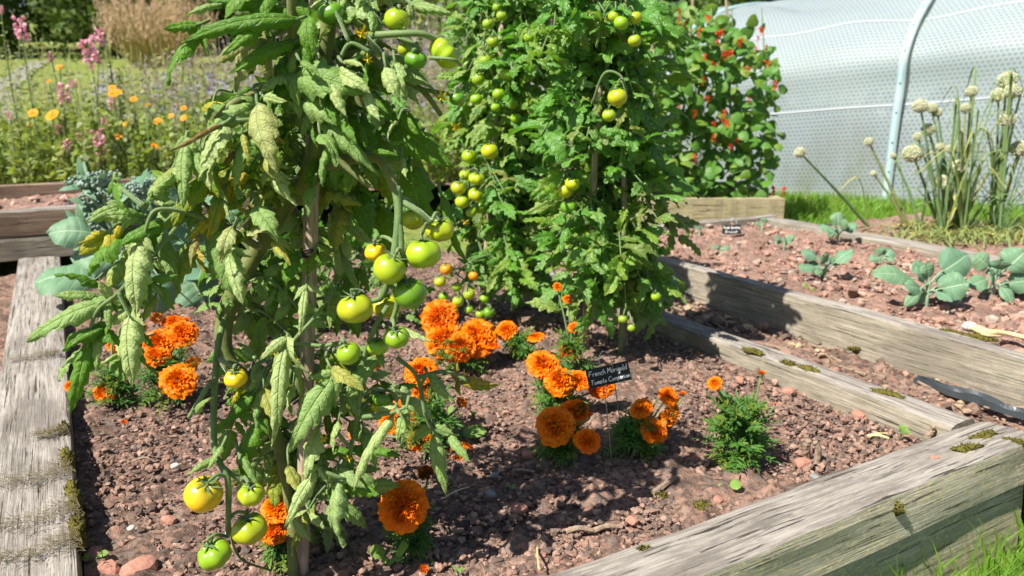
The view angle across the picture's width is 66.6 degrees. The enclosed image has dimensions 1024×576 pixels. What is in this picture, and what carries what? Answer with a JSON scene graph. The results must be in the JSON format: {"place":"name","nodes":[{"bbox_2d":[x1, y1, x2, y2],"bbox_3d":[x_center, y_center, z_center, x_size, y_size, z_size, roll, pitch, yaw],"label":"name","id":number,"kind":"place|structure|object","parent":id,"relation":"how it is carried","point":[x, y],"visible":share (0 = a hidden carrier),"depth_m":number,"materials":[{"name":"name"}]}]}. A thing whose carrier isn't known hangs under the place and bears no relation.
{"place":"outdoors","nodes":[
{"label":"outdoors","id":0,"kind":"place"},
{"bbox_2d":[0,274,15,371],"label":"mulch soil","id":1,"kind":"structure","parent":0,"point":[7,283],"depth_m":2.41,"materials":[{"name":"soil"}]},
{"bbox_2d":[0,218,254,261],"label":"timber sleeper","id":2,"kind":"object","parent":1,"relation":"on","point":[21,247],"visible":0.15,"depth_m":2.78,"materials":[{"name":"wood"}]},
{"bbox_2d":[0,194,249,237],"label":"timber sleeper","id":3,"kind":"object","parent":2,"relation":"on","point":[29,221],"visible":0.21,"depth_m":2.76,"materials":[{"name":"wood"}]},
{"bbox_2d":[0,61,46,122],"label":"gravel path","id":4,"kind":"structure","parent":0,"point":[22,73],"depth_m":12.46,"materials":[{"name":"gravel"}]},
{"bbox_2d":[0,192,207,209],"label":"bed soil","id":5,"kind":"structure","parent":0,"point":[24,202],"depth_m":3.05,"materials":[{"name":"soil"}]},
{"bbox_2d":[90,0,217,67],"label":"plume grass","id":6,"kind":"object","parent":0,"point":[145,42],"depth_m":14.46,"materials":[{"name":"plant"}]},
{"bbox_2d":[4,147,572,189],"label":"border soil","id":7,"kind":"structure","parent":0,"point":[434,182],"depth_m":4.37,"materials":[{"name":"soil"}]},
{"bbox_2d":[0,6,29,175],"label":"snapdragon","id":8,"kind":"object","parent":7,"relation":"on","point":[9,71],"visible":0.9,"depth_m":4.06,"materials":[{"name":"green plant"}]},
{"bbox_2d":[10,15,46,177],"bbox_3d":[-2.450,-0.945,3.988,0.092,0.851,0.093,-7,16,-27],"label":"snapdragon","id":9,"kind":"object","parent":7,"relation":"on","point":[18,31],"visible":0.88,"depth_m":3.91,"materials":[{"name":"pink plant"}]},
{"bbox_2d":[56,82,72,172],"bbox_3d":[-2.244,-0.759,3.908,0.095,0.530,0.147,-5,15,-20],"label":"snapdragon","id":10,"kind":"object","parent":7,"relation":"on","point":[65,96],"visible":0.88,"depth_m":3.89,"materials":[{"name":"pink plant"}]},
{"bbox_2d":[77,27,109,167],"bbox_3d":[-2.173,-0.951,4.099,0.117,0.807,0.120,0,14,0],"label":"snapdragon","id":11,"kind":"object","parent":7,"relation":"on","point":[93,53],"visible":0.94,"depth_m":4.04,"materials":[{"name":"pink plant"}]},
{"bbox_2d":[0,175,195,199],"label":"timber sleeper","id":12,"kind":"object","parent":7,"relation":"on","point":[12,191],"visible":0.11,"depth_m":3.23,"materials":[{"name":"wood"}]},
{"bbox_2d":[89,128,110,178],"bbox_3d":[-2.054,-0.647,3.919,0.084,0.307,0.104,-4,15,-14],"label":"snapdragon","id":13,"kind":"object","parent":7,"relation":"on","point":[100,142],"visible":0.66,"depth_m":3.88,"materials":[{"name":"pink plant"}]},
{"bbox_2d":[106,59,124,175],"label":"flower spire","id":14,"kind":"structure","parent":7,"relation":"on","point":[118,85],"depth_m":4.11,"materials":[{"name":"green plant"}]},
{"bbox_2d":[0,97,583,186],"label":"border foliage","id":15,"kind":"object","parent":7,"relation":"on","point":[86,149],"visible":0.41,"depth_m":3.97,"materials":[{"name":"green plant"}]},
{"bbox_2d":[0,32,722,177],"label":"wispy border foliage","id":16,"kind":"object","parent":7,"relation":"on","point":[128,105],"visible":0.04,"depth_m":4.67,"materials":[{"name":"green plant"}]},
{"bbox_2d":[43,1,581,165],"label":"catmint","id":17,"kind":"object","parent":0,"point":[434,73],"depth_m":5.40,"materials":[{"name":"plant"}]},
{"bbox_2d":[64,248,925,575],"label":"bed soil","id":18,"kind":"structure","parent":0,"point":[688,484],"depth_m":1.33,"materials":[{"name":"brown soil"}]},
{"bbox_2d":[64,323,152,408],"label":"marigold plant","id":19,"kind":"object","parent":18,"relation":"on","point":[108,388],"visible":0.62,"depth_m":1.55,"materials":[{"name":"green plant"}]},
{"bbox_2d":[97,559,119,574],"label":"stone","id":20,"kind":"object","parent":18,"relation":"on","point":[111,566],"visible":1,"depth_m":1.03,"materials":[{"name":"stone"}]},
{"bbox_2d":[34,156,242,313],"bbox_3d":[-1.016,-0.153,2.233,0.632,0.450,0.298,-2,14,-10],"label":"broccoli plant","id":21,"kind":"object","parent":18,"relation":"on","point":[71,230],"visible":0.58,"depth_m":2.18,"materials":[{"name":"green plant"}]},
{"bbox_2d":[119,555,157,575],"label":"stone","id":22,"kind":"object","parent":18,"relation":"on","point":[137,565],"visible":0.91,"depth_m":1.03,"materials":[{"name":"stone"}]},
{"bbox_2d":[125,313,208,416],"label":"marigold plant","id":23,"kind":"object","parent":18,"relation":"on","point":[171,377],"visible":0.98,"depth_m":1.57,"materials":[{"name":"orange plant"}]},
{"bbox_2d":[26,0,501,575],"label":"tomato plant","id":24,"kind":"object","parent":18,"relation":"on","point":[324,84],"visible":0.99,"depth_m":0.90,"materials":[{"name":"green plant"}]},
{"bbox_2d":[256,495,288,575],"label":"marigold plant","id":25,"kind":"object","parent":18,"relation":"on","point":[274,540],"visible":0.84,"depth_m":1.02,"materials":[{"name":"orange plant"}]},
{"bbox_2d":[296,0,319,575],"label":"wooden stake","id":26,"kind":"object","parent":18,"relation":"on","point":[310,239],"visible":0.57,"depth_m":0.98,"materials":[{"name":"wood"}]},
{"bbox_2d":[278,90,435,333],"bbox_3d":[-0.426,-0.200,2.018,0.467,0.694,0.280,0,14,0],"label":"tomato plant","id":27,"kind":"object","parent":18,"relation":"on","point":[360,248],"visible":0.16,"depth_m":2.02,"materials":[{"name":"green plant"}]},
{"bbox_2d":[370,540,408,566],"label":"weed seedling","id":28,"kind":"object","parent":18,"relation":"on","point":[377,551],"visible":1,"depth_m":1.03,"materials":[{"name":"green plant"}]},
{"bbox_2d":[377,465,438,564],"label":"marigold plant","id":29,"kind":"object","parent":18,"relation":"on","point":[404,507],"visible":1,"depth_m":1.02,"materials":[{"name":"orange plant"}]},
{"bbox_2d":[348,355,473,460],"bbox_3d":[-0.183,0.214,1.392,0.242,0.174,0.124,2,14,9],"label":"marigold plant","id":30,"kind":"object","parent":18,"relation":"on","point":[433,404],"visible":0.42,"depth_m":1.39,"materials":[{"name":"green plant"}]},
{"bbox_2d":[419,299,499,378],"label":"marigold plant","id":31,"kind":"object","parent":18,"relation":"on","point":[449,338],"visible":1,"depth_m":1.75,"materials":[{"name":"orange plant"}]},
{"bbox_2d":[458,424,485,437],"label":"weed seedling","id":32,"kind":"object","parent":18,"relation":"on","point":[473,431],"visible":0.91,"depth_m":1.43,"materials":[{"name":"green plant"}]},
{"bbox_2d":[479,23,504,319],"bbox_3d":[-0.062,-0.269,2.055,0.085,0.813,0.048,5,15,19],"label":"wooden stake","id":33,"kind":"object","parent":18,"relation":"on","point":[496,123],"visible":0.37,"depth_m":2.00,"materials":[{"name":"wood"}]},
{"bbox_2d":[431,0,575,321],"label":"tomato plant","id":34,"kind":"object","parent":18,"relation":"on","point":[508,94],"visible":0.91,"depth_m":1.98,"materials":[{"name":"green plant"}]},
{"bbox_2d":[495,320,544,361],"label":"marigold plant","id":35,"kind":"object","parent":18,"relation":"on","point":[517,344],"visible":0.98,"depth_m":1.82,"materials":[{"name":"orange plant"}]},
{"bbox_2d":[525,399,600,468],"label":"marigold plant","id":36,"kind":"object","parent":18,"relation":"on","point":[560,433],"visible":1,"depth_m":1.29,"materials":[{"name":"orange plant"}]},
{"bbox_2d":[525,350,614,415],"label":"marigold plant","id":37,"kind":"object","parent":18,"relation":"on","point":[558,384],"visible":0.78,"depth_m":1.50,"materials":[{"name":"orange plant"}]},
{"bbox_2d":[548,282,600,370],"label":"marigold plant","id":38,"kind":"object","parent":18,"relation":"on","point":[572,346],"visible":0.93,"depth_m":1.75,"materials":[{"name":"green plant"}]},
{"bbox_2d":[462,0,704,355],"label":"tomato plant","id":39,"kind":"object","parent":18,"relation":"on","point":[609,277],"visible":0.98,"depth_m":1.70,"materials":[{"name":"green plant"}]},
{"bbox_2d":[581,85,602,347],"bbox_3d":[0.179,-0.127,1.804,0.023,0.662,0.126,-1,14,-4],"label":"wooden stake","id":40,"kind":"object","parent":18,"relation":"on","point":[594,167],"visible":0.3,"depth_m":1.72,"materials":[{"name":"wood"}]},
{"bbox_2d":[586,351,631,461],"bbox_3d":[0.183,0.202,1.346,0.112,0.206,0.057,-13,19,-42],"label":"plant label","id":41,"kind":"object","parent":18,"relation":"on","point":[611,373],"visible":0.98,"depth_m":1.31,"materials":[{"name":"stone"}]},
{"bbox_2d":[621,1,627,348],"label":"wooden stake","id":42,"kind":"object","parent":18,"relation":"on","point":[624,198],"visible":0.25,"depth_m":1.76,"materials":[{"name":"wood"}]},
{"bbox_2d":[595,386,686,466],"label":"marigold plant","id":43,"kind":"object","parent":18,"relation":"on","point":[641,429],"visible":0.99,"depth_m":1.34,"materials":[{"name":"green plant"}]},
{"bbox_2d":[692,370,781,474],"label":"marigold plant","id":44,"kind":"object","parent":18,"relation":"on","point":[742,436],"visible":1,"depth_m":1.30,"materials":[{"name":"green plant"}]},
{"bbox_2d":[0,11,1023,575],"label":"lawn","id":45,"kind":"structure","parent":0,"point":[8,267],"depth_m":12.01,"materials":[{"name":"green plant"}]},
{"bbox_2d":[0,0,30,58],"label":"tree","id":46,"kind":"object","parent":45,"relation":"on","point":[8,21],"visible":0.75,"depth_m":17.44,"materials":[{"name":"green plant"}]},
{"bbox_2d":[0,256,84,575],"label":"timber sleeper","id":47,"kind":"object","parent":45,"relation":"on","point":[33,394],"visible":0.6,"depth_m":1.37,"materials":[{"name":"grey wood"}]},
{"bbox_2d":[0,454,75,489],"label":"moss clump","id":48,"kind":"object","parent":47,"relation":"on","point":[51,470],"visible":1,"depth_m":1.20,"materials":[{"name":"plant"}]},
{"bbox_2d":[0,489,82,535],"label":"moss clump","id":49,"kind":"object","parent":47,"relation":"on","point":[72,506],"visible":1,"depth_m":1.09,"materials":[{"name":"plant"}]},
{"bbox_2d":[0,525,85,565],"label":"moss clump","id":50,"kind":"object","parent":47,"relation":"on","point":[48,540],"visible":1,"depth_m":1.01,"materials":[{"name":"plant"}]},
{"bbox_2d":[57,443,76,472],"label":"moss clump","id":51,"kind":"object","parent":47,"relation":"attached to","point":[68,453],"visible":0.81,"depth_m":1.27,"materials":[{"name":"plant"}]},
{"bbox_2d":[60,478,84,515],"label":"moss clump","id":52,"kind":"object","parent":47,"relation":"attached to","point":[71,484],"visible":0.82,"depth_m":1.15,"materials":[{"name":"plant"}]},
{"bbox_2d":[65,513,87,553],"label":"moss clump","id":53,"kind":"object","parent":47,"relation":"attached to","point":[80,526],"visible":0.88,"depth_m":1.06,"materials":[{"name":"plant"}]},
{"bbox_2d":[8,0,128,52],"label":"tree","id":54,"kind":"object","parent":45,"relation":"on","point":[37,35],"visible":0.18,"depth_m":19.63,"materials":[{"name":"green plant"}]},
{"bbox_2d":[27,0,190,59],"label":"tree","id":55,"kind":"object","parent":45,"relation":"on","point":[83,13],"visible":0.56,"depth_m":17.22,"materials":[{"name":"green plant"}]},
{"bbox_2d":[192,2,230,50],"bbox_3d":[-8.129,-9.074,20.260,3.966,5.734,4.638,0,14,0],"label":"tree","id":56,"kind":"object","parent":45,"relation":"on","point":[216,11],"visible":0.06,"depth_m":20.32,"materials":[{"name":"green plant"}]},
{"bbox_2d":[160,0,286,50],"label":"tree","id":57,"kind":"object","parent":45,"relation":"on","point":[231,38],"visible":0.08,"depth_m":18.93,"materials":[{"name":"green plant"}]},
{"bbox_2d":[353,0,453,50],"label":"tree","id":58,"kind":"object","parent":45,"relation":"on","point":[384,9],"visible":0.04,"depth_m":19.74,"materials":[{"name":"green plant"}]},
{"bbox_2d":[401,0,555,51],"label":"tree","id":59,"kind":"object","parent":45,"relation":"on","point":[451,10],"visible":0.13,"depth_m":16.91,"materials":[{"name":"green plant"}]},
{"bbox_2d":[567,214,776,250],"bbox_3d":[0.687,-0.203,3.243,1.062,0.137,0.053,-7,16,-26],"label":"timber sleeper","id":60,"kind":"object","parent":45,"relation":"on","point":[742,221],"visible":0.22,"depth_m":3.33,"materials":[{"name":"wood"}]},
{"bbox_2d":[658,0,758,13],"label":"tree","id":61,"kind":"object","parent":45,"relation":"on","point":[698,4],"visible":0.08,"depth_m":18.04,"materials":[{"name":"green plant"}]},
{"bbox_2d":[633,181,784,224],"bbox_3d":[0.864,-0.406,4.011,0.833,0.211,0.721,0,14,0],"label":"bean planter","id":62,"kind":"object","parent":45,"relation":"on","point":[700,208],"visible":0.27,"depth_m":3.65,"materials":[{"name":"brown wood"}]},
{"bbox_2d":[618,1,787,197],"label":"runner bean","id":63,"kind":"object","parent":62,"relation":"in","point":[739,127],"visible":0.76,"depth_m":3.72,"materials":[{"name":"green plant"}]},
{"bbox_2d":[543,270,974,441],"bbox_3d":[0.336,0.106,2.216,0.083,0.144,1.901,-8,16,-29],"label":"timber sleeper","id":64,"kind":"object","parent":45,"relation":"on","point":[846,393],"visible":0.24,"depth_m":1.63,"materials":[{"name":"grey wood"}]},
{"bbox_2d":[531,0,1023,210],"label":"polytunnel","id":65,"kind":"structure","parent":45,"relation":"on","point":[854,74],"depth_m":4.53,"materials":[{"name":"white plastic"}]},
{"bbox_2d":[647,255,1023,405],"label":"timber sleeper","id":66,"kind":"object","parent":45,"relation":"on","point":[966,362],"visible":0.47,"depth_m":1.91,"materials":[{"name":"grey wood"}]},
{"bbox_2d":[760,217,999,262],"bbox_3d":[1.679,-0.005,2.464,0.106,0.137,2.260,-8,16,-29],"label":"timber sleeper","id":67,"kind":"object","parent":45,"relation":"on","point":[928,249],"visible":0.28,"depth_m":2.92,"materials":[{"name":"wood"}]},
{"bbox_2d":[822,484,1022,575],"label":"timber sleeper","id":68,"kind":"object","parent":45,"relation":"on","point":[953,529],"visible":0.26,"depth_m":1.27,"materials":[{"name":"grey wood"}]},
{"bbox_2d":[548,422,1023,575],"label":"timber sleeper","id":69,"kind":"object","parent":68,"relation":"on","point":[823,525],"visible":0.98,"depth_m":1.12,"materials":[{"name":"grey wood"}]},
{"bbox_2d":[543,253,1023,430],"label":"path soil","id":70,"kind":"structure","parent":0,"point":[902,384],"depth_m":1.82,"materials":[{"name":"brown soil"}]},
{"bbox_2d":[571,275,1023,409],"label":"bark debris","id":71,"kind":"object","parent":70,"relation":"on","point":[837,359],"visible":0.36,"depth_m":1.96,"materials":[{"name":"brown wood"}]},
{"bbox_2d":[913,375,1023,419],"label":"plastic edging","id":72,"kind":"object","parent":70,"relation":"on","point":[982,399],"visible":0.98,"depth_m":1.62,"materials":[{"name":"plastic"}]},
{"bbox_2d":[658,222,1023,352],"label":"seedling bed soil","id":73,"kind":"structure","parent":0,"point":[981,307],"depth_m":2.45,"materials":[{"name":"brown soil"}]},
{"bbox_2d":[798,249,853,277],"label":"brassica seedling","id":74,"kind":"object","parent":73,"relation":"on","point":[840,257],"visible":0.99,"depth_m":2.36,"materials":[{"name":"green plant"}]},
{"bbox_2d":[820,212,856,244],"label":"brassica seedling","id":75,"kind":"object","parent":73,"relation":"on","point":[837,218],"visible":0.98,"depth_m":2.91,"materials":[{"name":"green plant"}]},
{"bbox_2d":[869,247,894,264],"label":"brassica seedling","id":76,"kind":"object","parent":73,"relation":"on","point":[889,255],"visible":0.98,"depth_m":2.55,"materials":[{"name":"green plant"}]},
{"bbox_2d":[871,247,971,306],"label":"brassica seedling","id":77,"kind":"object","parent":73,"relation":"on","point":[951,280],"visible":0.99,"depth_m":2.04,"materials":[{"name":"green plant"}]},
{"bbox_2d":[952,315,1023,338],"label":"dried bulb","id":78,"kind":"object","parent":73,"relation":"on","point":[970,326],"visible":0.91,"depth_m":1.74,"materials":[{"name":"plant"}]},
{"bbox_2d":[968,247,1023,303],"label":"brassica seedling","id":79,"kind":"object","parent":73,"relation":"on","point":[1011,259],"visible":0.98,"depth_m":2.14,"materials":[{"name":"green plant"}]},
{"bbox_2d":[769,189,1023,226],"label":"grass","id":80,"kind":"structure","parent":0,"point":[822,214],"depth_m":4.20,"materials":[{"name":"plant"}]},
{"bbox_2d":[825,212,1023,255],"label":"onion bed soil","id":81,"kind":"structure","parent":0,"point":[991,248],"depth_m":3.24,"materials":[{"name":"soil"}]},
{"bbox_2d":[794,147,869,226],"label":"onion plant","id":82,"kind":"object","parent":81,"relation":"on","point":[799,152],"visible":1,"depth_m":3.35,"materials":[{"name":"green plant"}]},
{"bbox_2d":[869,157,906,228],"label":"onion plant","id":83,"kind":"object","parent":81,"relation":"on","point":[873,173],"visible":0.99,"depth_m":3.33,"materials":[{"name":"green plant"}]},
{"bbox_2d":[890,152,927,231],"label":"onion plant","id":84,"kind":"object","parent":81,"relation":"on","point":[893,155],"visible":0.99,"depth_m":3.31,"materials":[{"name":"green plant"}]},
{"bbox_2d":[864,137,954,233],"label":"onion plant","id":85,"kind":"object","parent":81,"relation":"on","point":[869,141],"visible":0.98,"depth_m":3.16,"materials":[{"name":"green plant"}]},
{"bbox_2d":[889,103,983,213],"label":"onion plant","id":86,"kind":"object","parent":81,"relation":"on","point":[932,107],"visible":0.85,"depth_m":3.31,"materials":[{"name":"green plant"}]},
{"bbox_2d":[897,97,978,228],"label":"onion plant","id":87,"kind":"object","parent":81,"relation":"on","point":[938,113],"visible":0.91,"depth_m":3.32,"materials":[{"name":"green plant"}]},
{"bbox_2d":[856,216,1023,251],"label":"fallen onion leaves","id":88,"kind":"object","parent":81,"relation":"on","point":[1008,231],"visible":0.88,"depth_m":3.12,"materials":[{"name":"beige plant"}]},
{"bbox_2d":[887,127,1004,225],"bbox_3d":[1.776,-0.454,3.288,0.395,0.449,0.287,0,14,0],"label":"onion plant","id":89,"kind":"object","parent":81,"relation":"on","point":[913,154],"visible":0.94,"depth_m":3.19,"materials":[{"name":"green plant"}]},
{"bbox_2d":[872,111,1022,234],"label":"onion plant","id":90,"kind":"object","parent":81,"relation":"on","point":[916,136],"visible":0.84,"depth_m":3.16,"materials":[{"name":"green plant"}]},
{"bbox_2d":[894,98,1002,235],"bbox_3d":[1.764,-0.471,3.124,0.478,0.560,0.222,3,15,11],"label":"onion plant","id":91,"kind":"object","parent":81,"relation":"on","point":[919,106],"visible":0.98,"depth_m":3.14,"materials":[{"name":"green plant"}]},
{"bbox_2d":[895,86,1012,228],"bbox_3d":[1.871,-0.520,3.214,0.406,0.608,0.248,0,14,0],"label":"onion plant","id":92,"kind":"object","parent":81,"relation":"on","point":[970,91],"visible":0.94,"depth_m":3.21,"materials":[{"name":"green plant"}]},
{"bbox_2d":[911,103,1003,234],"bbox_3d":[1.775,-0.461,3.124,0.387,0.539,0.176,-7,16,-26],"label":"onion plant","id":93,"kind":"object","parent":81,"relation":"on","point":[964,108],"visible":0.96,"depth_m":3.17,"materials":[{"name":"green plant"}]},
{"bbox_2d":[894,68,1023,230],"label":"onion plant","id":94,"kind":"object","parent":81,"relation":"on","point":[943,178],"visible":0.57,"depth_m":3.24,"materials":[{"name":"green plant"}]},
{"bbox_2d":[895,76,1023,226],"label":"onion plant","id":95,"kind":"object","parent":81,"relation":"on","point":[930,128],"visible":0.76,"depth_m":3.17,"materials":[{"name":"green plant"}]},
{"bbox_2d":[914,142,1008,228],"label":"onion plant","id":96,"kind":"object","parent":81,"relation":"on","point":[940,146],"visible":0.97,"depth_m":3.26,"materials":[{"name":"green plant"}]},
{"bbox_2d":[911,144,1023,234],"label":"onion plant","id":97,"kind":"object","parent":81,"relation":"on","point":[947,147],"visible":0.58,"depth_m":3.18,"materials":[{"name":"green plant"}]},
{"bbox_2d":[914,85,1023,214],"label":"onion plant","id":98,"kind":"object","parent":81,"relation":"on","point":[965,147],"visible":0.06,"depth_m":3.24,"materials":[{"name":"green plant"}]},
{"bbox_2d":[931,88,1020,222],"bbox_3d":[2.009,-0.543,3.319,0.477,0.600,0.247,5,15,18],"label":"onion plant","id":99,"kind":"object","parent":81,"relation":"on","point":[997,92],"visible":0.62,"depth_m":3.26,"materials":[{"name":"green plant"}]},
{"bbox_2d":[932,129,1023,221],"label":"onion plant","id":100,"kind":"object","parent":81,"relation":"on","point":[1016,149],"visible":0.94,"depth_m":3.23,"materials":[{"name":"green plant"}]},
{"bbox_2d":[932,66,1023,210],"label":"onion plant","id":101,"kind":"object","parent":81,"relation":"on","point":[957,162],"visible":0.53,"depth_m":3.27,"materials":[{"name":"green plant"}]},
{"bbox_2d":[941,75,1023,234],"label":"onion plant","id":102,"kind":"object","parent":81,"relation":"on","point":[956,216],"visible":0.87,"depth_m":3.17,"materials":[{"name":"green plant"}]},
{"bbox_2d":[950,71,1023,228],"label":"onion plant","id":103,"kind":"object","parent":81,"relation":"on","point":[1009,116],"visible":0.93,"depth_m":3.14,"materials":[{"name":"green plant"}]},
{"bbox_2d":[971,71,1023,220],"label":"onion plant","id":104,"kind":"object","parent":81,"relation":"on","point":[1004,80],"visible":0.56,"depth_m":3.25,"materials":[{"name":"green plant"}]},
{"bbox_2d":[971,89,1023,228],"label":"onion plant","id":105,"kind":"object","parent":81,"relation":"on","point":[1009,143],"visible":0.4,"depth_m":3.21,"materials":[{"name":"green plant"}]},
{"bbox_2d":[972,83,1023,236],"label":"onion plant","id":106,"kind":"object","parent":81,"relation":"on","point":[1016,88],"visible":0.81,"depth_m":3.16,"materials":[{"name":"green plant"}]},
{"bbox_2d":[845,507,1023,575],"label":"long grass","id":107,"kind":"structure","parent":0,"point":[1016,566],"depth_m":1.24,"materials":[{"name":"plant"}]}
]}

